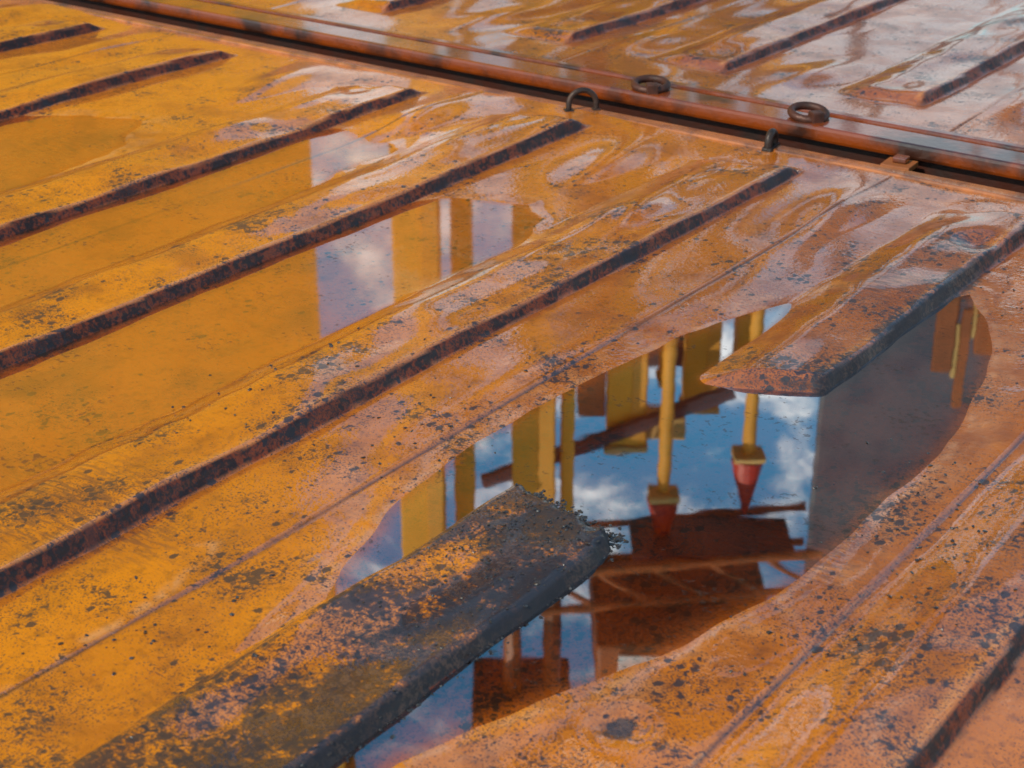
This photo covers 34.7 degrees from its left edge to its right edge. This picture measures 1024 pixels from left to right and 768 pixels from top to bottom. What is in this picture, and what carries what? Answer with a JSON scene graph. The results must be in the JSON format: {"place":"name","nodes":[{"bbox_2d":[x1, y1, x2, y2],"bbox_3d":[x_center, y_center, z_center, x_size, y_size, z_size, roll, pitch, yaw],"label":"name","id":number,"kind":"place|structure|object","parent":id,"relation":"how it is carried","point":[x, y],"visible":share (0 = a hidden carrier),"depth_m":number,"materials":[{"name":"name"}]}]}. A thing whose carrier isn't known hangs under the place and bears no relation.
{"place":"outdoors","nodes":[
{"label":"outdoors","id":0,"kind":"place"},
{"label":"ground","id":1,"kind":"structure","parent":0,"visible":0},
{"bbox_2d":[0,0,1023,767],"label":"shipping container","id":2,"kind":"object","parent":1,"relation":"on","point":[184,212],"visible":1,"depth_m":2.26,"materials":[{"name":"metal"}]},
{"bbox_2d":[21,281,1023,766],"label":"bitumen crumbs","id":3,"kind":"object","parent":2,"relation":"on","point":[549,521],"visible":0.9,"depth_m":1.90,"materials":[{"name":"black asphalt"}]},
{"bbox_2d":[563,87,600,111],"bbox_3d":[0.153,-0.615,3.584,0.082,0.068,0.024,-5,26,-11],"label":"lashing staple","id":4,"kind":"object","parent":2,"relation":"on","point":[577,91],"visible":0.9,"depth_m":3.58,"materials":[{"name":"metal"}]},
{"bbox_2d":[384,298,985,730],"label":"rain puddle","id":5,"kind":"object","parent":2,"relation":"on","point":[680,474],"visible":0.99,"depth_m":2.12,"materials":[{"name":"liquid"}]},
{"bbox_2d":[761,128,779,151],"bbox_3d":[0.530,-0.494,3.343,0.022,0.056,0.056,13,28,25],"label":"lashing staple","id":6,"kind":"object","parent":2,"relation":"on","point":[771,142],"visible":0.85,"depth_m":3.33,"materials":[{"name":"metal"}]},
{"bbox_2d":[880,154,917,170],"bbox_3d":[0.767,-0.439,3.241,0.060,0.024,0.056,15,29,29],"label":"latch bracket","id":7,"kind":"object","parent":2,"relation":"attached to","point":[900,161],"visible":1,"depth_m":3.23,"materials":[{"name":"orange metal"}]},
{"bbox_2d":[48,0,1023,192],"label":"shipping container","id":8,"kind":"object","parent":1,"relation":"on","point":[934,87],"visible":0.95,"depth_m":4.01,"materials":[{"name":"metal"}]},
{"bbox_2d":[631,75,670,94],"bbox_3d":[0.307,-0.662,3.621,0.089,0.026,0.092,0,25,0],"label":"lashing ring","id":9,"kind":"object","parent":8,"relation":"on","point":[651,82],"visible":1,"depth_m":3.60,"materials":[{"name":"metal"}]},
{"bbox_2d":[787,101,829,123],"bbox_3d":[0.620,-0.566,3.417,0.089,0.028,0.091,-8,26,-16],"label":"lashing ring","id":10,"kind":"object","parent":8,"relation":"on","point":[819,113],"visible":1,"depth_m":3.40,"materials":[{"name":"metal"}]}
]}

